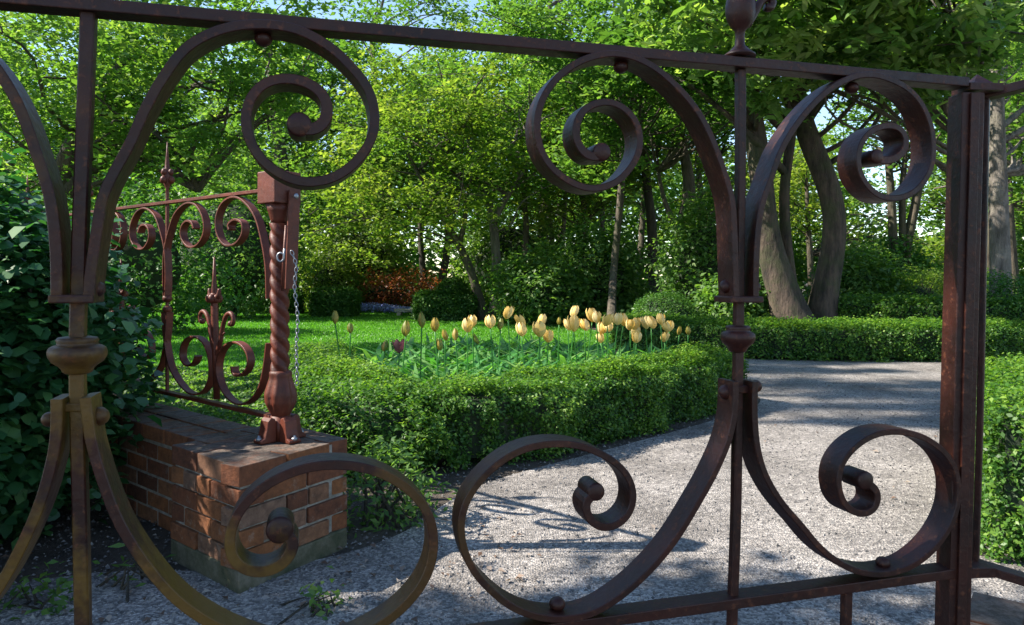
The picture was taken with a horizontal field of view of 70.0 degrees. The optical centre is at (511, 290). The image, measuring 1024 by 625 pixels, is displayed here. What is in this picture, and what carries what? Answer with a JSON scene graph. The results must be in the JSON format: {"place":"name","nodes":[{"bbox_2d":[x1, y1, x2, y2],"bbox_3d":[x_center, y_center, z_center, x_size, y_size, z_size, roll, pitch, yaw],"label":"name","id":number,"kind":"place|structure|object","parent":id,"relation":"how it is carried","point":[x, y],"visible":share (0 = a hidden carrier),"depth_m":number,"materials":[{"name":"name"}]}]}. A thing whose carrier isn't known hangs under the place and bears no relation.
{"place":"outdoors","nodes":[
{"label":"outdoors","id":0,"kind":"place"},
{"bbox_2d":[133,310,610,376],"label":"lawn","id":1,"kind":"structure","parent":0,"point":[330,338],"depth_m":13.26,"materials":[{"name":"plant"}]},
{"bbox_2d":[68,168,259,335],"bbox_3d":[-7.237,-0.766,13.908,4.549,3.291,3.347,1,1,0],"label":"garden shrub","id":2,"kind":"object","parent":1,"relation":"on","point":[146,272],"visible":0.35,"depth_m":13.71,"materials":[{"name":"green plant"}]},
{"bbox_2d":[0,0,351,227],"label":"tree","id":3,"kind":"object","parent":1,"relation":"on","point":[110,140],"visible":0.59,"depth_m":10.28,"materials":[{"name":"green plant"}]},
{"bbox_2d":[119,157,315,319],"bbox_3d":[-7.645,-1.359,18.964,5.139,4.306,3.905,1,1,0],"label":"garden shrub","id":4,"kind":"object","parent":1,"relation":"on","point":[247,255],"visible":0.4,"depth_m":18.29,"materials":[{"name":"green plant"}]},
{"bbox_2d":[150,288,306,313],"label":"clipped hedge","id":5,"kind":"object","parent":1,"relation":"on","point":[300,301],"visible":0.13,"depth_m":21.32,"materials":[{"name":"green plant"}]},
{"bbox_2d":[132,0,398,312],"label":"tree","id":6,"kind":"object","parent":1,"relation":"on","point":[280,160],"visible":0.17,"depth_m":20.30,"materials":[{"name":"green plant"}]},
{"bbox_2d":[306,284,362,317],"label":"clipped hedge","id":7,"kind":"object","parent":1,"relation":"on","point":[327,301],"visible":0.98,"depth_m":19.93,"materials":[{"name":"green plant"}]},
{"bbox_2d":[298,238,377,311],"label":"garden shrub","id":8,"kind":"object","parent":1,"relation":"on","point":[327,275],"visible":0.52,"depth_m":22.65,"materials":[{"name":"green plant"}]},
{"bbox_2d":[298,194,417,303],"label":"garden shrub","id":9,"kind":"object","parent":1,"relation":"on","point":[361,238],"visible":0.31,"depth_m":24.37,"materials":[{"name":"green plant"}]},
{"bbox_2d":[310,262,445,311],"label":"red shrub","id":10,"kind":"object","parent":1,"relation":"on","point":[387,292],"visible":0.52,"depth_m":23.10,"materials":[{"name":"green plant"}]},
{"bbox_2d":[360,302,411,312],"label":"ground cover","id":11,"kind":"object","parent":1,"relation":"on","point":[371,307],"visible":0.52,"depth_m":22.35,"materials":[{"name":"blue plant"}]},
{"bbox_2d":[298,20,527,320],"bbox_3d":[-2.615,-2.776,18.020,6.065,7.235,5.718,1,1,0],"label":"tree","id":12,"kind":"object","parent":1,"relation":"on","point":[454,123],"visible":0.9,"depth_m":17.40,"materials":[{"name":"green plant"}]},
{"bbox_2d":[410,287,479,320],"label":"clipped hedge","id":13,"kind":"object","parent":1,"relation":"on","point":[429,304],"visible":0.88,"depth_m":18.57,"materials":[{"name":"green plant"}]},
{"bbox_2d":[434,270,470,319],"bbox_3d":[-1.576,0.135,19.102,1.049,1.310,1.033,0,1,-36],"label":"topiary ball","id":14,"kind":"object","parent":1,"relation":"on","point":[450,283],"visible":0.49,"depth_m":18.87,"materials":[{"name":"green plant"}]},
{"bbox_2d":[333,17,618,318],"bbox_3d":[-0.662,-3.250,20.511,8.611,8.092,7.027,1,1,0],"label":"tree","id":15,"kind":"object","parent":1,"relation":"on","point":[494,230],"visible":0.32,"depth_m":19.32,"materials":[{"name":"green plant"}]},
{"bbox_2d":[466,237,601,325],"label":"garden shrub","id":16,"kind":"object","parent":1,"relation":"on","point":[532,291],"visible":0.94,"depth_m":17.07,"materials":[{"name":"green plant"}]},
{"bbox_2d":[0,279,1019,585],"bbox_3d":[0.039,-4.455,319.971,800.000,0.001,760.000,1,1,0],"label":"ground","id":17,"kind":"structure","parent":0,"point":[102,545],"depth_m":3.28,"materials":[{"name":"soil"}]},
{"bbox_2d":[0,283,32,524],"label":"leafy bush","id":18,"kind":"object","parent":17,"relation":"on","point":[4,454],"visible":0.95,"depth_m":2.70,"materials":[{"name":"green plant"}]},
{"bbox_2d":[0,12,159,215],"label":"tree","id":19,"kind":"object","parent":17,"relation":"on","point":[51,140],"visible":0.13,"depth_m":27.53,"materials":[{"name":"green plant"}]},
{"bbox_2d":[0,131,179,550],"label":"leafy bush","id":20,"kind":"object","parent":17,"relation":"on","point":[29,324],"visible":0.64,"depth_m":3.02,"materials":[{"name":"green plant"}]},
{"bbox_2d":[4,12,198,212],"bbox_3d":[-17.978,-6.297,32.255,8.573,13.523,11.332,0,1,-16],"label":"tree","id":21,"kind":"object","parent":17,"relation":"on","point":[49,49],"visible":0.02,"depth_m":28.89,"materials":[{"name":"green plant"}]},
{"bbox_2d":[21,0,243,221],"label":"tree","id":22,"kind":"object","parent":17,"relation":"on","point":[126,117],"visible":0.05,"depth_m":28.00,"materials":[{"name":"green plant"}]},
{"bbox_2d":[50,378,253,531],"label":"brick wall","id":23,"kind":"structure","parent":17,"relation":"on","point":[146,468],"depth_m":3.34,"materials":[{"name":"brown brick"}]},
{"bbox_2d":[23,142,271,416],"bbox_3d":[-2.123,-0.118,3.967,2.957,1.249,0.077,1,1,40],"label":"iron railing","id":24,"kind":"object","parent":23,"relation":"on","point":[215,350],"visible":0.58,"depth_m":3.40,"materials":[{"name":"metal"}]},
{"bbox_2d":[99,363,269,426],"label":"ground cover","id":25,"kind":"object","parent":17,"relation":"on","point":[198,381],"visible":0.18,"depth_m":6.49,"materials":[{"name":"green plant"}]},
{"bbox_2d":[128,1,296,205],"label":"tree","id":26,"kind":"object","parent":17,"relation":"on","point":[208,84],"visible":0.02,"depth_m":33.90,"materials":[{"name":"green plant"}]},
{"bbox_2d":[138,2,351,215],"bbox_3d":[-10.565,-4.927,27.119,8.719,11.065,6.946,1,1,40],"label":"tree","id":27,"kind":"object","parent":17,"relation":"on","point":[192,95],"visible":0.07,"depth_m":26.08,"materials":[{"name":"green plant"}]},
{"bbox_2d":[171,426,346,593],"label":"brick pier","id":28,"kind":"structure","parent":17,"relation":"on","point":[214,478],"depth_m":2.80,"materials":[{"name":"brick"}]},
{"bbox_2d":[254,171,305,444],"bbox_3d":[-0.947,0.067,2.997,0.188,1.095,0.188,0,1,-5],"label":"iron post","id":29,"kind":"object","parent":28,"relation":"on","point":[281,202],"visible":0.99,"depth_m":2.96,"materials":[{"name":"metal"}]},
{"bbox_2d":[276,248,284,261],"bbox_3d":[-0.919,-0.139,2.908,0.037,0.057,0.008,1,1,0],"label":"steel hook","id":30,"kind":"object","parent":29,"relation":"hanging from","point":[283,258],"visible":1,"depth_m":2.90,"materials":[{"name":"silver metal"}]},
{"bbox_2d":[290,250,299,385],"bbox_3d":[-0.873,0.112,2.938,0.040,0.546,0.016,1,1,0],"label":"chain","id":31,"kind":"object","parent":30,"relation":"hanging from","point":[297,315],"visible":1,"depth_m":2.94,"materials":[{"name":"silver metal"}]},
{"bbox_2d":[235,18,386,270],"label":"tree","id":32,"kind":"object","parent":17,"relation":"on","point":[333,84],"visible":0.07,"depth_m":28.23,"materials":[{"name":"green plant"}]},
{"bbox_2d":[243,57,438,250],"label":"tree","id":33,"kind":"object","parent":17,"relation":"on","point":[331,89],"visible":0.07,"depth_m":26.63,"materials":[{"name":"green plant"}]},
{"bbox_2d":[251,371,462,477],"bbox_3d":[-0.895,0.763,4.298,1.217,0.585,0.964,1,1,0],"label":"box bush","id":34,"kind":"object","parent":17,"relation":"on","point":[355,419],"visible":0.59,"depth_m":4.08,"materials":[{"name":"green plant"}]},
{"bbox_2d":[236,0,497,273],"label":"tree","id":35,"kind":"object","parent":17,"relation":"on","point":[464,16],"visible":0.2,"depth_m":28.57,"materials":[{"name":"green plant"}]},
{"bbox_2d":[392,339,406,374],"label":"tulip","id":36,"kind":"object","parent":17,"relation":"on","point":[398,346],"visible":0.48,"depth_m":5.56,"materials":[{"name":"purple plant"}]},
{"bbox_2d":[343,426,457,537],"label":"garden plant","id":37,"kind":"object","parent":17,"relation":"on","point":[380,519],"visible":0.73,"depth_m":3.31,"materials":[{"name":"green plant"}]},
{"bbox_2d":[401,320,409,374],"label":"tulip","id":38,"kind":"object","parent":17,"relation":"on","point":[405,329],"visible":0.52,"depth_m":5.38,"materials":[{"name":"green plant"}]},
{"bbox_2d":[339,54,486,289],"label":"tree","id":39,"kind":"object","parent":17,"relation":"on","point":[421,256],"visible":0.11,"depth_m":23.65,"materials":[{"name":"green plant"}]},
{"bbox_2d":[417,313,425,382],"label":"tulip","id":40,"kind":"object","parent":17,"relation":"on","point":[421,320],"visible":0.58,"depth_m":5.63,"materials":[{"name":"green plant"}]},
{"bbox_2d":[334,50,509,284],"bbox_3d":[-3.343,-4.251,27.853,7.726,9.805,6.156,1,1,15],"label":"tree","id":41,"kind":"object","parent":17,"relation":"on","point":[446,257],"visible":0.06,"depth_m":27.36,"materials":[{"name":"green plant"}]},
{"bbox_2d":[430,318,438,381],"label":"tulip","id":42,"kind":"object","parent":17,"relation":"on","point":[434,324],"visible":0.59,"depth_m":5.23,"materials":[{"name":"yellow plant"}]},
{"bbox_2d":[408,117,505,271],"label":"tree","id":43,"kind":"object","parent":17,"relation":"on","point":[478,218],"visible":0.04,"depth_m":36.08,"materials":[{"name":"green plant"}]},
{"bbox_2d":[462,318,472,375],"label":"tulip","id":44,"kind":"object","parent":17,"relation":"on","point":[467,326],"visible":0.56,"depth_m":5.84,"materials":[{"name":"yellow plant"}]},
{"bbox_2d":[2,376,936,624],"bbox_3d":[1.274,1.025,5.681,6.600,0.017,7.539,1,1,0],"label":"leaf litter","id":45,"kind":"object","parent":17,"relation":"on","point":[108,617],"visible":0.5,"depth_m":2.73,"materials":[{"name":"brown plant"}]},
{"bbox_2d":[485,315,495,371],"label":"tulip","id":46,"kind":"object","parent":17,"relation":"on","point":[490,323],"visible":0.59,"depth_m":5.87,"materials":[{"name":"yellow plant"}]},
{"bbox_2d":[440,185,576,305],"bbox_3d":[0.051,-1.407,23.504,4.615,4.393,3.761,1,1,0],"label":"garden shrub","id":47,"kind":"object","parent":17,"relation":"on","point":[510,238],"visible":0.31,"depth_m":22.84,"materials":[{"name":"green plant"}]},
{"bbox_2d":[503,306,513,368],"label":"tulip","id":48,"kind":"object","parent":17,"relation":"on","point":[507,312],"visible":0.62,"depth_m":6.20,"materials":[{"name":"yellow plant"}]},
{"bbox_2d":[1,102,1023,294],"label":"woods","id":49,"kind":"object","parent":17,"relation":"on","point":[800,263],"visible":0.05,"depth_m":40.42,"materials":[{"name":"green plant"}]},
{"bbox_2d":[288,336,749,472],"bbox_3d":[-0.035,0.715,5.862,4.462,0.637,3.398,1,1,0],"label":"box hedge","id":50,"kind":"object","parent":17,"relation":"on","point":[613,399],"visible":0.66,"depth_m":4.94,"materials":[{"name":"green plant"}]},
{"bbox_2d":[352,333,685,392],"bbox_3d":[0.127,0.791,6.833,3.872,0.442,4.714,1,1,0],"label":"bed foliage","id":51,"kind":"object","parent":17,"relation":"on","point":[429,364],"visible":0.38,"depth_m":7.21,"materials":[{"name":"green plant"}]},
{"bbox_2d":[516,322,526,368],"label":"tulip","id":52,"kind":"object","parent":17,"relation":"on","point":[521,329],"visible":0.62,"depth_m":6.08,"materials":[{"name":"yellow plant"}]},
{"bbox_2d":[473,54,576,260],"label":"tree","id":53,"kind":"object","parent":17,"relation":"on","point":[525,228],"visible":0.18,"depth_m":21.36,"materials":[{"name":"green plant"}]},
{"bbox_2d":[493,56,567,248],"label":"tree","id":54,"kind":"object","parent":17,"relation":"on","point":[563,226],"depth_m":23.89,"materials":[{"name":"green plant"}]},
{"bbox_2d":[532,321,545,364],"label":"tulip","id":55,"kind":"object","parent":17,"relation":"on","point":[539,329],"visible":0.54,"depth_m":6.25,"materials":[{"name":"yellow plant"}]},
{"bbox_2d":[442,0,647,254],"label":"tree","id":56,"kind":"object","parent":17,"relation":"on","point":[554,4],"visible":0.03,"depth_m":27.01,"materials":[{"name":"green plant"}]},
{"bbox_2d":[543,329,553,365],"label":"tulip","id":57,"kind":"object","parent":17,"relation":"on","point":[548,335],"visible":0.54,"depth_m":6.41,"materials":[{"name":"yellow plant"}]},
{"bbox_2d":[499,153,614,241],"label":"tree","id":58,"kind":"object","parent":17,"relation":"on","point":[551,204],"visible":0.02,"depth_m":32.95,"materials":[{"name":"green plant"}]},
{"bbox_2d":[567,315,579,362],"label":"tulip","id":59,"kind":"object","parent":17,"relation":"on","point":[573,323],"visible":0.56,"depth_m":6.38,"materials":[{"name":"yellow plant"}]},
{"bbox_2d":[467,73,680,249],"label":"tree","id":60,"kind":"object","parent":17,"relation":"on","point":[632,178],"visible":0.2,"depth_m":21.25,"materials":[{"name":"green plant"}]},
{"bbox_2d":[579,319,589,364],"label":"tulip","id":61,"kind":"object","parent":17,"relation":"on","point":[584,325],"visible":0.54,"depth_m":6.52,"materials":[{"name":"yellow plant"}]},
{"bbox_2d":[585,308,595,361],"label":"tulip","id":62,"kind":"object","parent":17,"relation":"on","point":[589,313],"visible":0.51,"depth_m":6.56,"materials":[{"name":"yellow plant"}]},
{"bbox_2d":[592,311,600,358],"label":"tulip","id":63,"kind":"object","parent":17,"relation":"on","point":[596,316],"visible":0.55,"depth_m":6.50,"materials":[{"name":"yellow plant"}]},
{"bbox_2d":[472,0,727,332],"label":"tree","id":64,"kind":"object","parent":17,"relation":"on","point":[518,10],"visible":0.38,"depth_m":14.24,"materials":[{"name":"green plant"}]},
{"bbox_2d":[307,289,892,342],"bbox_3d":[-0.014,0.424,25.797,67.965,0.652,28.614,1,1,0],"label":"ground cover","id":65,"kind":"object","parent":17,"relation":"on","point":[617,311],"depth_m":17.51,"materials":[{"name":"green plant"}]},
{"bbox_2d":[539,141,661,242],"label":"tree","id":66,"kind":"object","parent":17,"relation":"on","point":[610,216],"visible":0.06,"depth_m":31.01,"materials":[{"name":"green plant"}]},
{"bbox_2d":[549,207,655,323],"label":"garden shrub","id":67,"kind":"object","parent":17,"relation":"on","point":[598,257],"visible":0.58,"depth_m":17.99,"materials":[{"name":"green plant"}]},
{"bbox_2d":[602,314,612,357],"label":"tulip","id":68,"kind":"object","parent":17,"relation":"on","point":[607,319],"visible":0.53,"depth_m":6.37,"materials":[{"name":"yellow plant"}]},
{"bbox_2d":[612,313,622,357],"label":"tulip","id":69,"kind":"object","parent":17,"relation":"on","point":[617,319],"visible":0.49,"depth_m":6.45,"materials":[{"name":"yellow plant"}]},
{"bbox_2d":[545,35,732,299],"bbox_3d":[3.375,-3.391,21.017,5.683,8.378,5.867,1,1,0],"label":"tree","id":70,"kind":"object","parent":17,"relation":"on","point":[650,216],"visible":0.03,"depth_m":20.86,"materials":[{"name":"green plant"}]},
{"bbox_2d":[644,316,656,353],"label":"tulip","id":71,"kind":"object","parent":17,"relation":"on","point":[650,321],"visible":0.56,"depth_m":6.84,"materials":[{"name":"yellow plant"}]},
{"bbox_2d":[612,141,707,276],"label":"tree","id":72,"kind":"object","parent":17,"relation":"on","point":[641,222],"visible":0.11,"depth_m":38.25,"materials":[{"name":"green plant"}]},
{"bbox_2d":[629,289,700,316],"bbox_3d":[2.754,0.458,13.205,1.361,0.960,1.383,1,1,0],"label":"topiary ball","id":73,"kind":"object","parent":17,"relation":"on","point":[669,302],"visible":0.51,"depth_m":12.93,"materials":[{"name":"green plant"}]},
{"bbox_2d":[581,65,760,289],"bbox_3d":[3.978,-2.809,17.997,4.848,7.334,5.215,1,1,0],"label":"tree","id":74,"kind":"object","parent":17,"relation":"on","point":[681,153],"visible":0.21,"depth_m":17.80,"materials":[{"name":"green plant"}]},
{"bbox_2d":[644,182,759,308],"bbox_3d":[4.248,-0.732,16.046,2.739,3.351,2.289,1,1,0],"label":"garden shrub","id":75,"kind":"object","parent":17,"relation":"on","point":[696,246],"visible":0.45,"depth_m":15.59,"materials":[{"name":"green plant"}]},
{"bbox_2d":[645,81,775,225],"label":"tree","id":76,"kind":"object","parent":17,"relation":"on","point":[724,146],"visible":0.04,"depth_m":19.58,"materials":[{"name":"green plant"}]},
{"bbox_2d":[567,0,867,325],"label":"tree","id":77,"kind":"object","parent":17,"relation":"on","point":[785,297],"visible":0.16,"depth_m":12.77,"materials":[{"name":"green plant"}]},
{"bbox_2d":[690,268,770,319],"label":"garden shrub","id":78,"kind":"object","parent":17,"relation":"on","point":[705,302],"visible":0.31,"depth_m":13.21,"materials":[{"name":"green plant"}]},
{"bbox_2d":[649,102,819,236],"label":"tree","id":79,"kind":"object","parent":17,"relation":"on","point":[699,170],"visible":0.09,"depth_m":30.94,"materials":[{"name":"green plant"}]},
{"bbox_2d":[747,123,843,256],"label":"tree","id":80,"kind":"object","parent":17,"relation":"on","point":[801,156],"visible":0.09,"depth_m":34.96,"materials":[{"name":"green plant"}]},
{"bbox_2d":[606,310,1023,362],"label":"box hedge","id":81,"kind":"object","parent":17,"relation":"on","point":[919,338],"visible":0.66,"depth_m":10.32,"materials":[{"name":"green plant"}]},
{"bbox_2d":[614,0,1023,172],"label":"tree","id":82,"kind":"object","parent":17,"relation":"on","point":[881,30],"visible":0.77,"depth_m":8.09,"materials":[{"name":"green plant"}]},
{"bbox_2d":[746,139,944,295],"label":"tree","id":83,"kind":"object","parent":17,"relation":"on","point":[807,224],"visible":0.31,"depth_m":23.95,"materials":[{"name":"green plant"}]},
{"bbox_2d":[801,236,920,304],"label":"garden shrub","id":84,"kind":"object","parent":17,"relation":"on","point":[857,277],"visible":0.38,"depth_m":15.05,"materials":[{"name":"green plant"}]},
{"bbox_2d":[714,0,1023,320],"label":"tree","id":85,"kind":"object","parent":17,"relation":"on","point":[824,295],"visible":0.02,"depth_m":13.10,"materials":[{"name":"green plant"}]},
{"bbox_2d":[849,230,943,282],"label":"garden shrub","id":86,"kind":"object","parent":17,"relation":"on","point":[919,260],"visible":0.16,"depth_m":18.59,"materials":[{"name":"green plant"}]},
{"bbox_2d":[805,78,1021,264],"bbox_3d":[10.014,-2.492,18.988,5.231,6.767,4.737,1,1,0],"label":"tree","id":87,"kind":"object","parent":17,"relation":"on","point":[907,227],"visible":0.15,"depth_m":18.90,"materials":[{"name":"green plant"}]},
{"bbox_2d":[887,263,943,305],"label":"garden shrub","id":88,"kind":"object","parent":17,"relation":"on","point":[927,288],"visible":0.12,"depth_m":15.17,"materials":[{"name":"green plant"}]},
{"bbox_2d":[837,287,1023,322],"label":"box hedge","id":89,"kind":"object","parent":17,"relation":"on","point":[882,306],"visible":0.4,"depth_m":12.63,"materials":[{"name":"green plant"}]},
{"bbox_2d":[838,112,1023,232],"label":"tree","id":90,"kind":"object","parent":17,"relation":"on","point":[931,193],"visible":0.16,"depth_m":31.73,"materials":[{"name":"green plant"}]},
{"bbox_2d":[859,0,1023,271],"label":"tree","id":91,"kind":"object","parent":17,"relation":"on","point":[1017,121],"visible":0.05,"depth_m":22.57,"materials":[{"name":"green plant"}]},
{"bbox_2d":[906,258,1016,298],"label":"garden shrub","id":92,"kind":"object","parent":17,"relation":"on","point":[924,268],"visible":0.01,"depth_m":16.98,"materials":[{"name":"green plant"}]},
{"bbox_2d":[909,64,1023,293],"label":"tree","id":93,"kind":"object","parent":17,"relation":"on","point":[1014,256],"visible":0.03,"depth_m":26.75,"materials":[{"name":"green plant"}]},
{"bbox_2d":[934,74,1003,624],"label":"gate post","id":94,"kind":"object","parent":17,"relation":"on","point":[962,244],"visible":0.99,"depth_m":1.30,"materials":[{"name":"metal"}]},
{"bbox_2d":[0,0,969,624],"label":"iron gate","id":95,"kind":"structure","parent":94,"relation":"attached to","point":[76,418],"depth_m":1.09,"materials":[{"name":"metal"}]},
{"bbox_2d":[972,80,1023,585],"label":"side panel","id":96,"kind":"object","parent":94,"relation":"attached to","point":[1011,575],"visible":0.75,"depth_m":1.33,"materials":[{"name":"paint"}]},
{"bbox_2d":[930,0,1023,296],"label":"tree","id":97,"kind":"object","parent":17,"relation":"on","point":[1000,173],"visible":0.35,"depth_m":13.87,"materials":[{"name":"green plant"}]},
{"bbox_2d":[937,0,1023,161],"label":"tree","id":98,"kind":"object","parent":17,"relation":"on","point":[1014,104],"visible":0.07,"depth_m":18.19,"materials":[{"name":"green plant"}]},
{"bbox_2d":[973,349,1023,566],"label":"box hedge","id":99,"kind":"object","parent":17,"relation":"on","point":[1002,506],"visible":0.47,"depth_m":2.95,"materials":[{"name":"green plant"}]},
{"bbox_2d":[986,267,1023,317],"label":"garden shrub","id":100,"kind":"object","parent":17,"relation":"on","point":[1001,282],"visible":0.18,"depth_m":12.85,"materials":[{"name":"green plant"}]},
{"bbox_2d":[0,359,1023,624],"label":"path","id":101,"kind":"structure","parent":0,"point":[926,377],"depth_m":3.19,"materials":[{"name":"grey gravel"}]},
{"bbox_2d":[0,559,73,618],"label":"garden plant","id":102,"kind":"object","parent":101,"relation":"on","point":[56,593],"visible":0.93,"depth_m":2.45,"materials":[{"name":"green plant"}]},
{"bbox_2d":[92,543,174,602],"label":"garden plant","id":103,"kind":"object","parent":101,"relation":"on","point":[142,574],"visible":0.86,"depth_m":2.63,"materials":[{"name":"green plant"}]},
{"bbox_2d":[277,565,352,624],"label":"garden plant","id":104,"kind":"object","parent":101,"relation":"on","point":[314,591],"visible":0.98,"depth_m":2.44,"materials":[{"name":"green plant"}]},
{"bbox_2d":[970,592,1023,624],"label":"brick pier","id":105,"kind":"structure","parent":101,"relation":"on","point":[988,610],"depth_m":1.58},
{"bbox_2d":[0,0,1023,278],"label":"sky","id":106,"kind":"structure","parent":0,"point":[824,112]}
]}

